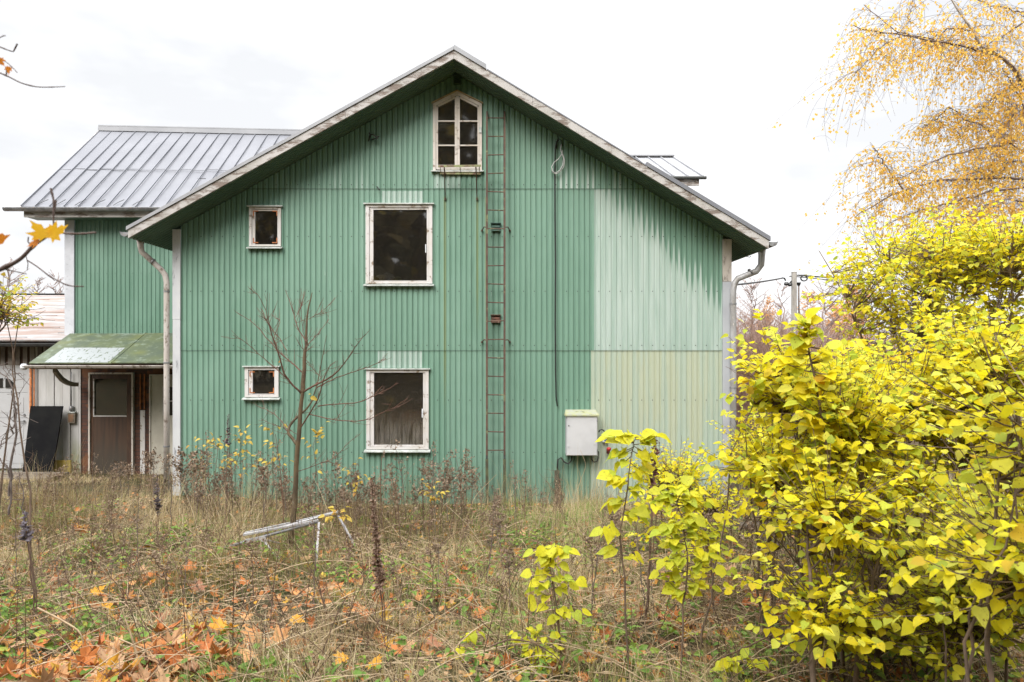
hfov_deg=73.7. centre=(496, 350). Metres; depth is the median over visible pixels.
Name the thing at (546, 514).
lush grass
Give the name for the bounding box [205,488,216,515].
dead weed
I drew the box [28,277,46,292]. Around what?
bare tree
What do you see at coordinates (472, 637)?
yellow sapling
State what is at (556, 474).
cable guard
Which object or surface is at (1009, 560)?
yellow shrub
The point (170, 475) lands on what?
dead weed
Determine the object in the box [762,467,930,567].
yellow shrub
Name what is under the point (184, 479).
dead weed
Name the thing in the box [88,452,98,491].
dead weed
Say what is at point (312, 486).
dead weed
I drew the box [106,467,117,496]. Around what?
dead weed
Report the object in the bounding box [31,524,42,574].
dead weed
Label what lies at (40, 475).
dead weed
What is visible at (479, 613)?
maple leaf
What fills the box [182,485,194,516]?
dead weed
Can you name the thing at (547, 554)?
yellow sapling
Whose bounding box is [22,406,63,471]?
leaning board
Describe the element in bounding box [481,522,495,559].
dead weed
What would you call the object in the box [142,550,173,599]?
dead weed
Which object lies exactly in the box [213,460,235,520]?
dead weed
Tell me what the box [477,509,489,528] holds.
dead weed
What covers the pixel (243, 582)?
maple leaf
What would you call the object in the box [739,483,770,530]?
dead weed
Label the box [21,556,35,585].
dead weed
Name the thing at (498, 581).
dead weed
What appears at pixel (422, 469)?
dead weed
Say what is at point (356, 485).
dead weed
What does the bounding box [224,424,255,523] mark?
leafy cane
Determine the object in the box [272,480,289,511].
dead weed
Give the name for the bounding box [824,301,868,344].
larch tree
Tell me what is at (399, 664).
dry straw
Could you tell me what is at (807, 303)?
larch tree
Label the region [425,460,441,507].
dead weed
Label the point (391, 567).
dead weed
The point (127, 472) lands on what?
dead weed
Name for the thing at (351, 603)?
twig litter
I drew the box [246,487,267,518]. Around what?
dead weed
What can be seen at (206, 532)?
dead weed
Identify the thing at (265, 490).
dead weed
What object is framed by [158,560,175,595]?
dead weed
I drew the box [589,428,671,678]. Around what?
yellow sapling
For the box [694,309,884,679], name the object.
yellow shrub
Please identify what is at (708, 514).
dead weed
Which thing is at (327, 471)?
dead weed
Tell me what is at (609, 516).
dead weed
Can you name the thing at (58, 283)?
bare tree
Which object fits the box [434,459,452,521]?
dead weed
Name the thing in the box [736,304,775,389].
leafless brush
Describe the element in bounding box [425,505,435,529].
dead weed
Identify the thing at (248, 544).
dead weed
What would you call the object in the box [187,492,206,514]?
dead weed
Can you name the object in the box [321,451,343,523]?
dead weed
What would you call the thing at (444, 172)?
iron shelf
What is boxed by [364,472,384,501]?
dead weed
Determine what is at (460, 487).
dead weed
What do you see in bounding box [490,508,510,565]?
dead weed
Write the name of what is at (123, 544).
dead weed
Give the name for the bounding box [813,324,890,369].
leafless brush
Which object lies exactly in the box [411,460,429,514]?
dead weed
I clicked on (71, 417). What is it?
meter box
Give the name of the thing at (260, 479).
dead weed
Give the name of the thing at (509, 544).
dead weed
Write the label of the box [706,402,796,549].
yellow shrub
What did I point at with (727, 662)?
yellow sapling
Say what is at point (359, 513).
dead weed
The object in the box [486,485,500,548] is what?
dead weed
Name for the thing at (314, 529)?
dead weed
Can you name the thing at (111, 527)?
dead weed
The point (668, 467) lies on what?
yellow shrub
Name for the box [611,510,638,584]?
dead weed
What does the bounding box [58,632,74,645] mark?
maple leaf
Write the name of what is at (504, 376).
wall ladder
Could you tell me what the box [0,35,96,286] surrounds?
maple tree
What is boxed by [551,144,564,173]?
cable coil
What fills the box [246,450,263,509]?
dead weed
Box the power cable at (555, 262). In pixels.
[554,140,558,405]
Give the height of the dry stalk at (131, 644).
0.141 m
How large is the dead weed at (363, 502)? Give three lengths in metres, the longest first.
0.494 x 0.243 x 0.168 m
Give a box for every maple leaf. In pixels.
[34,631,59,639]
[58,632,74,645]
[91,585,105,595]
[101,603,113,608]
[152,609,172,622]
[183,560,196,569]
[191,577,207,590]
[239,575,249,584]
[288,614,304,623]
[333,651,348,664]
[366,654,383,668]
[386,643,403,654]
[400,640,414,651]
[424,633,442,647]
[473,605,488,618]
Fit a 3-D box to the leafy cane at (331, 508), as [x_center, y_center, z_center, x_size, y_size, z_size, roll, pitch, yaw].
[-1.648,1.874,6.995,0.361,0.557,0.161,0,0,0]
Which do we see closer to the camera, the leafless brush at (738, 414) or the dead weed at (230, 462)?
the dead weed at (230, 462)
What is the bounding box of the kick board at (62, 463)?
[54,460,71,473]
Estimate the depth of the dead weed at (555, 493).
8.52 m
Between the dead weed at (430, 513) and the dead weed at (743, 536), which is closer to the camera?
the dead weed at (743, 536)
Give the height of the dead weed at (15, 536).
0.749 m
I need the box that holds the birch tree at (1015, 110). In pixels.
[770,0,1023,304]
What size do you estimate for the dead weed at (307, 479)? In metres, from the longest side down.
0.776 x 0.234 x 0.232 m
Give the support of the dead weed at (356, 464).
on the ground at (288, 594)
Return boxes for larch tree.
[754,294,776,343]
[797,290,823,346]
[815,284,877,347]
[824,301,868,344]
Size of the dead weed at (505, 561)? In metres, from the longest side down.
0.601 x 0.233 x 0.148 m
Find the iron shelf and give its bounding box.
[438,164,480,199]
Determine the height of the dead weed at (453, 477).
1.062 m
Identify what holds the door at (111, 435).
in the house wing
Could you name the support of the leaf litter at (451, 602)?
on the ground at (288, 594)
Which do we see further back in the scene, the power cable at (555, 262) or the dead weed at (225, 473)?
the power cable at (555, 262)
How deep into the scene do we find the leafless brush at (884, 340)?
24.06 m
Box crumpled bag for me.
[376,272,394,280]
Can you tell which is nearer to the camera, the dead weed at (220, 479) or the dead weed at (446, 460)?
the dead weed at (446, 460)
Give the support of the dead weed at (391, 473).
on the ground at (288, 594)
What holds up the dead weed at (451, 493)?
on the ground at (288, 594)
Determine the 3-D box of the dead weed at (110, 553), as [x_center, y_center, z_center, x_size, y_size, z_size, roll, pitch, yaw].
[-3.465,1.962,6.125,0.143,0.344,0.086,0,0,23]
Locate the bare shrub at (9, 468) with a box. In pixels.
[0,361,37,529]
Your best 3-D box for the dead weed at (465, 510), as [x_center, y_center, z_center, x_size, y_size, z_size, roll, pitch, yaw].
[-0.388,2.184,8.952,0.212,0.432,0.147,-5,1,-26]
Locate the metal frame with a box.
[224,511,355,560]
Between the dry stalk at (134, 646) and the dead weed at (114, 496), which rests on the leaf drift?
the dry stalk at (134, 646)
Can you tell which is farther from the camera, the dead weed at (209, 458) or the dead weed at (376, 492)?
the dead weed at (209, 458)
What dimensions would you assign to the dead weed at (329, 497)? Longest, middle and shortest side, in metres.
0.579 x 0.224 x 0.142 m
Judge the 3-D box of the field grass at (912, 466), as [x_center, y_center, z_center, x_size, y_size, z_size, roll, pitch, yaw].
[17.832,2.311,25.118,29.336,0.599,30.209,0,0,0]
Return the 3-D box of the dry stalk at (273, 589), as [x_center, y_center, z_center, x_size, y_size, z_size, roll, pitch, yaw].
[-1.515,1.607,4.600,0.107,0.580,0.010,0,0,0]
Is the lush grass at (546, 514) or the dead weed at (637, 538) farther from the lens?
the lush grass at (546, 514)
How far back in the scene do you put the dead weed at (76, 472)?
10.67 m
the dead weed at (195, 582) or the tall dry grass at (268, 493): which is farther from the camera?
the tall dry grass at (268, 493)
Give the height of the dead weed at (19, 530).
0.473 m
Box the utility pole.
[783,272,807,427]
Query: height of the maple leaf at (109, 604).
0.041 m
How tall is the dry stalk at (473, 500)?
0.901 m
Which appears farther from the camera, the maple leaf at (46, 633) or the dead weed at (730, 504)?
the dead weed at (730, 504)
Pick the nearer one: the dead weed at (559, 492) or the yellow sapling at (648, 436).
the yellow sapling at (648, 436)
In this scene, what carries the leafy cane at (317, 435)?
on the ground at (288, 594)
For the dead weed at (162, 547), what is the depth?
6.21 m
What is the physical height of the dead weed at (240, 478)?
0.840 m
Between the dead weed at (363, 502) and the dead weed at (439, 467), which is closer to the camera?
the dead weed at (363, 502)
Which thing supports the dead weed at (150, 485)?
on the ground at (288, 594)
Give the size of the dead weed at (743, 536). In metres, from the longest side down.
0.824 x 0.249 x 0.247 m
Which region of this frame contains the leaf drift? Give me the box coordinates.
[0,604,383,681]
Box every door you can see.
[0,365,28,467]
[88,373,133,473]
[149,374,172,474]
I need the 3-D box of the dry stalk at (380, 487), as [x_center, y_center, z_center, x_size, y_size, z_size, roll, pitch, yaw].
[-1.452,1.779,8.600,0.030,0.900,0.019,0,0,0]
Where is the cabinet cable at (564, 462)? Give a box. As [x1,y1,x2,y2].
[557,456,571,495]
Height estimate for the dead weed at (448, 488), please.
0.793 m
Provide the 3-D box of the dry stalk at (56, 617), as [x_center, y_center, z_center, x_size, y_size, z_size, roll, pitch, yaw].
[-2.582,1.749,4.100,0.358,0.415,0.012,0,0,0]
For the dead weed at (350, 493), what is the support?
on the ground at (288, 594)
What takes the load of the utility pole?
on the ground at (288, 594)
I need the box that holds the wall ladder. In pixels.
[481,111,510,503]
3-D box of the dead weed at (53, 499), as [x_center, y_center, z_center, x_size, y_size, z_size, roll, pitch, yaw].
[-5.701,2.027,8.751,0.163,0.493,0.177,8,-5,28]
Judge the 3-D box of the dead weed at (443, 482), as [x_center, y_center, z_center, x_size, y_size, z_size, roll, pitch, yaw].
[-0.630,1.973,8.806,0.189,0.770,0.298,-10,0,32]
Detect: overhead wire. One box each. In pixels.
[737,277,782,285]
[807,274,1018,280]
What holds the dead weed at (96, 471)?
on the ground at (288, 594)
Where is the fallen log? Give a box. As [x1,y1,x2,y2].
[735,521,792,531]
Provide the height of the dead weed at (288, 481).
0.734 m
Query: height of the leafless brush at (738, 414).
3.691 m
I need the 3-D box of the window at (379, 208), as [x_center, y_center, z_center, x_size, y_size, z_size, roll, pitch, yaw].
[-1.579,-1.710,11.095,1.140,1.346,0.190,0,0,0]
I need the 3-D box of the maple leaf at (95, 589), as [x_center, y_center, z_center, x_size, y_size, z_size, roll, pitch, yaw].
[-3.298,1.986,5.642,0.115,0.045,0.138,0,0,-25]
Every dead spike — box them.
[18,511,40,621]
[153,474,162,549]
[224,414,231,532]
[369,478,386,632]
[644,440,659,624]
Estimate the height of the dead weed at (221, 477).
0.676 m
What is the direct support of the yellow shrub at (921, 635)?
on the ground at (288, 594)
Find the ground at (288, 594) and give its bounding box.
[0,374,1023,681]
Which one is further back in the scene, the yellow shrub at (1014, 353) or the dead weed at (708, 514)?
the dead weed at (708, 514)
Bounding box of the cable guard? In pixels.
[555,470,558,504]
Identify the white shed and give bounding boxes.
[0,293,80,473]
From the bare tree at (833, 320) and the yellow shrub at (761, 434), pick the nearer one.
the yellow shrub at (761, 434)
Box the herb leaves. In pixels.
[0,498,1023,681]
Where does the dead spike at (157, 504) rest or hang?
on the ground at (288, 594)
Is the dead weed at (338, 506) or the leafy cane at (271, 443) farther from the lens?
the dead weed at (338, 506)
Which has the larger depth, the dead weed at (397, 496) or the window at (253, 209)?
the window at (253, 209)
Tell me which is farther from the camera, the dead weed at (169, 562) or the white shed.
the white shed
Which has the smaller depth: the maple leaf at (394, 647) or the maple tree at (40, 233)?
the maple tree at (40, 233)
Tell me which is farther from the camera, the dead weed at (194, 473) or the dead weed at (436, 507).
the dead weed at (194, 473)
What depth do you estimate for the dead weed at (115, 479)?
10.04 m
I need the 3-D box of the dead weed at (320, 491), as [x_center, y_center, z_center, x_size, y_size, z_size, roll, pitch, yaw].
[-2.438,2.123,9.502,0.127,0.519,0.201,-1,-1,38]
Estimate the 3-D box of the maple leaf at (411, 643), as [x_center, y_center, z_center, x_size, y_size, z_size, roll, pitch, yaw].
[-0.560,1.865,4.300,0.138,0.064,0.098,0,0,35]
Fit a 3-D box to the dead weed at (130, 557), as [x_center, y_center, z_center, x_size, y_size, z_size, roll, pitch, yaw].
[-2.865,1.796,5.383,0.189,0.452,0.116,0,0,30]
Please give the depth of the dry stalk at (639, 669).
4.00 m
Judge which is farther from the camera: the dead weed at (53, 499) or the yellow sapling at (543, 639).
the dead weed at (53, 499)
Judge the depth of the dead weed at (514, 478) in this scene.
9.05 m
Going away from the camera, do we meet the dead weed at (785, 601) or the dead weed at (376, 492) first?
the dead weed at (785, 601)
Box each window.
[242,366,280,399]
[246,205,282,247]
[363,203,433,285]
[364,368,430,452]
[431,90,483,171]
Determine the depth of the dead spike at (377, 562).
4.60 m
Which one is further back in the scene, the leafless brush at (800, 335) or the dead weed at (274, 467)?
the leafless brush at (800, 335)
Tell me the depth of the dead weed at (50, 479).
10.21 m
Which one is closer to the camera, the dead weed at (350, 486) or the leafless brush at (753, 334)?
the dead weed at (350, 486)
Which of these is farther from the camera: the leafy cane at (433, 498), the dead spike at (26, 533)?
the leafy cane at (433, 498)
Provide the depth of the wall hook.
10.99 m
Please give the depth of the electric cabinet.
10.86 m
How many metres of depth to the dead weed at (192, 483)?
8.88 m
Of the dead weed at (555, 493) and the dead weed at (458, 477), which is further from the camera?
the dead weed at (458, 477)
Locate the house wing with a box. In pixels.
[2,125,301,474]
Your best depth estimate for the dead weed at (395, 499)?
7.05 m
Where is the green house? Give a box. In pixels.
[120,45,777,504]
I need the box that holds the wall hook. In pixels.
[368,132,378,140]
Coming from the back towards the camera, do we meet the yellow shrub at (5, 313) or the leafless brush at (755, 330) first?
the leafless brush at (755, 330)
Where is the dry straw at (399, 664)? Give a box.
[0,489,1023,681]
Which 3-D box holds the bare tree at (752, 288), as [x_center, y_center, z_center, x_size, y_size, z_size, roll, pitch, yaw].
[13.541,-0.735,36.620,4.026,6.592,4.034,0,0,32]
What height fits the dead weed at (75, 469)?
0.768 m
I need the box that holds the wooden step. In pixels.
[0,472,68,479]
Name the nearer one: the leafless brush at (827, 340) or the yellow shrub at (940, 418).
the yellow shrub at (940, 418)
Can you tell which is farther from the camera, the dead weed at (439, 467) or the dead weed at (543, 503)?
the dead weed at (439, 467)
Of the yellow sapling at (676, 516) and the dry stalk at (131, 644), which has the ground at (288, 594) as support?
the yellow sapling at (676, 516)
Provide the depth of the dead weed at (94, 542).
6.37 m
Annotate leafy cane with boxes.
[186,432,236,519]
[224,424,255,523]
[258,424,293,522]
[301,421,328,525]
[318,506,352,552]
[338,457,369,512]
[418,478,449,534]
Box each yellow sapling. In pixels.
[454,629,485,662]
[508,624,566,673]
[520,543,591,664]
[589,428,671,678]
[616,489,701,580]
[635,472,737,681]
[668,513,751,615]
[710,648,775,681]
[762,307,877,681]
[885,518,983,681]
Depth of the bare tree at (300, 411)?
7.28 m
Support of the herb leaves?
on the ground at (288, 594)
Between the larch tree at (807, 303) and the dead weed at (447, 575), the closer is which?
the dead weed at (447, 575)
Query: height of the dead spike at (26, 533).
0.860 m
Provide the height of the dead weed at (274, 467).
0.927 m
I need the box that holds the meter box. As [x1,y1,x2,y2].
[67,372,76,422]
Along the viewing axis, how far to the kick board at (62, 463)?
13.64 m
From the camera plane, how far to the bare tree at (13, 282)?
51.99 m
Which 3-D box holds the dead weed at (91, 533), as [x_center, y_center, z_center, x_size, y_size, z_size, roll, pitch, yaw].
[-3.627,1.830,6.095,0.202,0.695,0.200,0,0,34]
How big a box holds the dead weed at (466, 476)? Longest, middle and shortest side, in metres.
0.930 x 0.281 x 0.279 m
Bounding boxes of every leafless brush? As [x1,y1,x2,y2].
[736,300,806,403]
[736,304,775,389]
[736,305,817,429]
[736,314,812,442]
[748,314,815,358]
[749,310,787,353]
[749,316,870,420]
[755,314,837,355]
[761,319,863,357]
[812,313,873,354]
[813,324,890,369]
[821,323,932,371]
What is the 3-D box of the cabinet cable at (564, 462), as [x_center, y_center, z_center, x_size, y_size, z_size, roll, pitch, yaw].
[1.094,2.177,10.999,0.256,0.960,0.053,0,0,14]
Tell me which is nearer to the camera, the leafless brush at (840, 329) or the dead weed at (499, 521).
the dead weed at (499, 521)
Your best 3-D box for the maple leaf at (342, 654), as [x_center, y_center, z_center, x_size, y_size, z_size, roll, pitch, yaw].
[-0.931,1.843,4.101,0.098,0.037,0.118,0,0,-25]
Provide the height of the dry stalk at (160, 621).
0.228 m
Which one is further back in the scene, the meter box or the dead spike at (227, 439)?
the meter box
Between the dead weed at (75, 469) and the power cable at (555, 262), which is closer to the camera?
the dead weed at (75, 469)
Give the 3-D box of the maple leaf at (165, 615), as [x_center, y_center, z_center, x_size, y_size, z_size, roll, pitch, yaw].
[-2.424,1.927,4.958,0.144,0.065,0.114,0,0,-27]
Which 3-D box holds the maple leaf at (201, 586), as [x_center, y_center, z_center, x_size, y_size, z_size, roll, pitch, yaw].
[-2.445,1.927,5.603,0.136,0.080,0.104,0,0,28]
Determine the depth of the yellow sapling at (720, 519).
5.19 m
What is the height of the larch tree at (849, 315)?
6.717 m
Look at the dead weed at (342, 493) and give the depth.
7.42 m
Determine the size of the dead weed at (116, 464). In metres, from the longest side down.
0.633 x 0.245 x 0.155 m
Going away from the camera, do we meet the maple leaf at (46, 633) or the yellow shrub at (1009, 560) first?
the yellow shrub at (1009, 560)
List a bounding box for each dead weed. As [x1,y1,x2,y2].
[6,513,25,596]
[16,517,22,553]
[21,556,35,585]
[24,473,48,516]
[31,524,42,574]
[34,480,51,516]
[34,554,45,579]
[40,540,63,611]
[45,471,56,502]
[45,481,61,522]
[46,490,62,517]
[54,465,66,493]
[57,552,86,615]
[66,524,77,540]
[67,454,80,496]
[69,461,87,502]
[74,517,104,584]
[86,538,105,577]
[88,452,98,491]
[91,466,103,504]
[98,520,120,572]
[99,486,120,540]
[103,550,117,565]
[105,499,116,521]
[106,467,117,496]
[106,470,120,494]
[108,543,121,600]
[110,460,125,487]
[113,525,126,545]
[116,536,131,559]
[120,460,131,490]
[120,462,134,494]
[123,550,144,605]
[130,497,152,584]
[132,488,140,513]
[134,450,148,492]
[142,447,162,499]
[142,477,156,507]
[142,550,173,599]
[148,461,161,503]
[149,539,166,554]
[158,486,166,509]
[158,532,173,571]
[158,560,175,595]
[163,453,184,530]
[164,557,175,588]
[167,446,197,514]
[177,532,190,606]
[179,469,190,505]
[181,450,208,518]
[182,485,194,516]
[186,464,201,510]
[186,464,203,500]
[187,446,203,498]
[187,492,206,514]
[189,578,209,606]
[190,482,207,516]
[192,453,211,491]
[194,526,210,567]
[198,448,211,523]
[200,430,218,508]
[201,532,214,563]
[202,494,221,525]
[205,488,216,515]
[209,471,224,504]
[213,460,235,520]
[215,464,225,512]
[216,482,244,521]
[220,430,243,514]
[223,451,231,501]
[233,461,246,514]
[233,537,264,605]
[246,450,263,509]
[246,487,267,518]
[252,458,275,510]
[255,462,271,519]
[261,469,273,514]
[268,451,278,512]
[269,439,289,509]
[270,469,286,509]
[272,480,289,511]
[275,466,290,520]
[278,475,292,515]
[279,468,289,506]
[302,475,317,515]
[305,499,333,606]
[306,473,327,525]
[316,463,329,527]
[318,486,327,512]
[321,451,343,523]
[321,458,334,505]
[321,487,336,506]
[331,465,350,540]
[332,498,342,531]
[337,490,353,516]
[340,529,360,587]
[341,463,363,509]
[342,473,361,495]
[350,470,369,502]
[351,497,364,525]
[353,503,363,528]
[355,480,369,513]
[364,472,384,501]
[369,482,382,502]
[374,450,389,518]
[382,463,404,519]
[382,477,416,561]
[384,483,402,528]
[384,559,403,595]
[390,439,413,518]
[391,574,413,619]
[406,483,420,528]
[408,458,430,522]
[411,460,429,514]
[412,489,430,531]
[419,546,434,604]
[420,480,437,522]
[423,505,440,548]
[425,440,448,532]
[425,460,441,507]
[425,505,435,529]
[426,448,442,515]
[429,495,443,528]
[431,535,448,586]
[433,565,451,614]
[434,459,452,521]
[435,461,452,513]
[437,469,457,524]
[437,475,449,530]
[440,473,465,545]
[442,475,459,525]
[446,449,463,522]
[450,448,475,526]
[451,449,462,524]
[456,453,472,516]
[457,514,475,553]
[458,501,473,526]
[462,466,480,514]
[466,469,479,507]
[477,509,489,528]
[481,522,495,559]
[483,503,507,597]
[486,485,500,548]
[487,571,509,616]
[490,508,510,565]
[494,493,502,519]
[499,546,520,607]
[503,539,514,571]
[507,460,517,515]
[517,470,534,517]
[537,491,547,522]
[546,483,560,519]
[549,478,561,509]
[574,532,603,603]
[589,521,617,617]
[602,501,623,544]
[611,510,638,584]
[629,517,648,605]
[645,541,663,615]
[701,491,718,571]
[718,482,740,548]
[738,505,766,580]
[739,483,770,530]
[744,546,776,613]
[770,597,806,652]
[776,532,793,562]
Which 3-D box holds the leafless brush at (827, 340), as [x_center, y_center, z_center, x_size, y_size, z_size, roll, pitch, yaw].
[12.919,0.579,26.992,4.315,3.851,3.092,0,0,0]
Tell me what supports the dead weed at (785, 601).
on the ground at (288, 594)
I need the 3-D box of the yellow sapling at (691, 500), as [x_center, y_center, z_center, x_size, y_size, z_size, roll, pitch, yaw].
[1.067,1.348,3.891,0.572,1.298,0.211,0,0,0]
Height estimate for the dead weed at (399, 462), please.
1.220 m
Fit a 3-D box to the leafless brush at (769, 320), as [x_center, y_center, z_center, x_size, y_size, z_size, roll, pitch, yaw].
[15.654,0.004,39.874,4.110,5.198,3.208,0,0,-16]
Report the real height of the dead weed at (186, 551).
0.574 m
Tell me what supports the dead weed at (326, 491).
on the ground at (288, 594)
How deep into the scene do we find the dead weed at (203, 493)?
8.31 m
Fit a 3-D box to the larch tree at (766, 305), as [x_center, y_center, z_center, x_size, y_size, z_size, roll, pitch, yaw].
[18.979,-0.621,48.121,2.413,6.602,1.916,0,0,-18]
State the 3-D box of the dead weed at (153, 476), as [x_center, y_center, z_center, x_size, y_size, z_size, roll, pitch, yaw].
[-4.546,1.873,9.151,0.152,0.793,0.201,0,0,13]
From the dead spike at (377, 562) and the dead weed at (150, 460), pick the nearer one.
the dead spike at (377, 562)
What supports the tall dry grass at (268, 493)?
on the ground at (288, 594)
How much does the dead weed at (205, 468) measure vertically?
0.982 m
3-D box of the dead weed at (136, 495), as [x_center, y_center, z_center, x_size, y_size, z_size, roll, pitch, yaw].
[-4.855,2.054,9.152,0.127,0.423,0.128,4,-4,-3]
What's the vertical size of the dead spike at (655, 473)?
1.402 m
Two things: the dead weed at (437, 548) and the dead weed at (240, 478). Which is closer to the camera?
the dead weed at (437, 548)
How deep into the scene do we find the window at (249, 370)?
11.05 m
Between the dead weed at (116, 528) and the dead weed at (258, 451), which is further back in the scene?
the dead weed at (258, 451)
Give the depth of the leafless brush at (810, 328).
35.91 m
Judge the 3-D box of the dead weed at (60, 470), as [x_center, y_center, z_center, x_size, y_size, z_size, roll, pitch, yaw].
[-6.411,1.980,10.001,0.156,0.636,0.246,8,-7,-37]
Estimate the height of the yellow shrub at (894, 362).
2.344 m
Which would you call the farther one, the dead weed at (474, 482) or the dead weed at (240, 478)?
the dead weed at (474, 482)
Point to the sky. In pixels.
(702, 83)
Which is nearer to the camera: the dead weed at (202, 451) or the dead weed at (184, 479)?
the dead weed at (202, 451)
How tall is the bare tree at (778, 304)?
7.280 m
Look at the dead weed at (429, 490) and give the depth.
8.99 m
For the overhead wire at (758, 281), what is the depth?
16.53 m
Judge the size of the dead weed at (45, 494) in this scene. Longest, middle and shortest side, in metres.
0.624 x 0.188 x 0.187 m
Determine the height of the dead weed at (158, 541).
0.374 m
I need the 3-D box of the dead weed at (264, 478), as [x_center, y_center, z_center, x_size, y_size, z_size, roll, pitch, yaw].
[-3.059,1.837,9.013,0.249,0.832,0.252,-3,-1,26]
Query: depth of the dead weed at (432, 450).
8.76 m
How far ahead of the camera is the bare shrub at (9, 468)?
6.00 m
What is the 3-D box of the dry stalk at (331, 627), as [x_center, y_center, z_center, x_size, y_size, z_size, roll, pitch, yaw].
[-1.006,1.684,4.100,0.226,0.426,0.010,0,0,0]
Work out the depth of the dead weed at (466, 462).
9.15 m
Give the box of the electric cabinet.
[564,410,598,455]
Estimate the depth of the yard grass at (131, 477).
12.65 m
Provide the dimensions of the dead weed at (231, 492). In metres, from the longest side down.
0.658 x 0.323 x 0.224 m
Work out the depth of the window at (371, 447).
11.05 m
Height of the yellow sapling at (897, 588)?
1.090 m
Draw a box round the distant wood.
[736,301,1020,379]
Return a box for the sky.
[0,0,1023,350]
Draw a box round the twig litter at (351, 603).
[0,450,1023,681]
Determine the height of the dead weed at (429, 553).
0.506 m
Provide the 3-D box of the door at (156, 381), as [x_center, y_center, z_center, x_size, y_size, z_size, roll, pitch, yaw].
[-6.129,1.512,13.769,1.718,2.050,0.078,0,0,0]
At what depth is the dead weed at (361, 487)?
9.67 m
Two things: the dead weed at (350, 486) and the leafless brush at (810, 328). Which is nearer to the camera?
the dead weed at (350, 486)
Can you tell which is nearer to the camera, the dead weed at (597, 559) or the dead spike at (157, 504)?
the dead weed at (597, 559)
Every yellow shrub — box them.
[0,271,54,604]
[619,436,746,551]
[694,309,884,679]
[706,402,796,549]
[724,338,952,681]
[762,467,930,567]
[791,449,1023,681]
[800,196,1023,532]
[808,321,952,584]
[815,322,1009,678]
[878,295,1023,666]
[881,322,1023,681]
[922,187,1023,502]
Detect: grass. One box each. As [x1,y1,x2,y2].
[0,440,982,561]
[0,469,172,484]
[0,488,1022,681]
[382,496,757,569]
[736,414,1022,502]
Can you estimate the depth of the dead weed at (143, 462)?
10.35 m
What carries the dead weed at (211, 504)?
on the ground at (288, 594)
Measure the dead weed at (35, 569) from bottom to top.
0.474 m
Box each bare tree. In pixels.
[0,258,29,292]
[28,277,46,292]
[41,269,63,292]
[221,287,409,550]
[736,278,778,346]
[767,280,802,345]
[786,274,859,347]
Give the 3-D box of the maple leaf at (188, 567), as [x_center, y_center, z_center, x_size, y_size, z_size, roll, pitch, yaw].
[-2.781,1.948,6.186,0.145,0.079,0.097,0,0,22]
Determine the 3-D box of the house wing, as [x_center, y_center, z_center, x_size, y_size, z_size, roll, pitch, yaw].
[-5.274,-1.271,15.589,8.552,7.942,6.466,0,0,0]
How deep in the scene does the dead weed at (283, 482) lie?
8.96 m
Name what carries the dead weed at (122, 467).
on the ground at (288, 594)
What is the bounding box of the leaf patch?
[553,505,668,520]
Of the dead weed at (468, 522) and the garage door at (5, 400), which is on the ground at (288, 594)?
the dead weed at (468, 522)
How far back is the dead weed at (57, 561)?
5.19 m
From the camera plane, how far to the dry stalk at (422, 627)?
4.40 m
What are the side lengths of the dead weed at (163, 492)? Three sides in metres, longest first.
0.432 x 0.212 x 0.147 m
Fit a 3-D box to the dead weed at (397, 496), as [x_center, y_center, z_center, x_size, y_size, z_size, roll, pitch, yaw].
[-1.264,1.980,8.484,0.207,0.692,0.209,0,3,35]
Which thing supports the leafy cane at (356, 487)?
on the ground at (288, 594)
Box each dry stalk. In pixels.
[37,607,83,643]
[119,638,148,651]
[121,610,136,656]
[149,611,172,632]
[265,546,279,631]
[275,434,283,535]
[311,595,347,665]
[347,595,471,644]
[380,456,381,525]
[435,523,455,613]
[458,474,496,544]
[490,639,567,679]
[602,657,676,674]
[714,624,792,660]
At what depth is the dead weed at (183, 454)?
8.83 m
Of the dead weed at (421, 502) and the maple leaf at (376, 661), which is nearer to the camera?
the maple leaf at (376, 661)
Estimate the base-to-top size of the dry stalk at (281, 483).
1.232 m
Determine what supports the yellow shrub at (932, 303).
on the ground at (288, 594)
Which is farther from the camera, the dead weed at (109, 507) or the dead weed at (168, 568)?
the dead weed at (109, 507)
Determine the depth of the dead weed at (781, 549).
5.68 m
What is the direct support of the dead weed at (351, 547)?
on the ground at (288, 594)

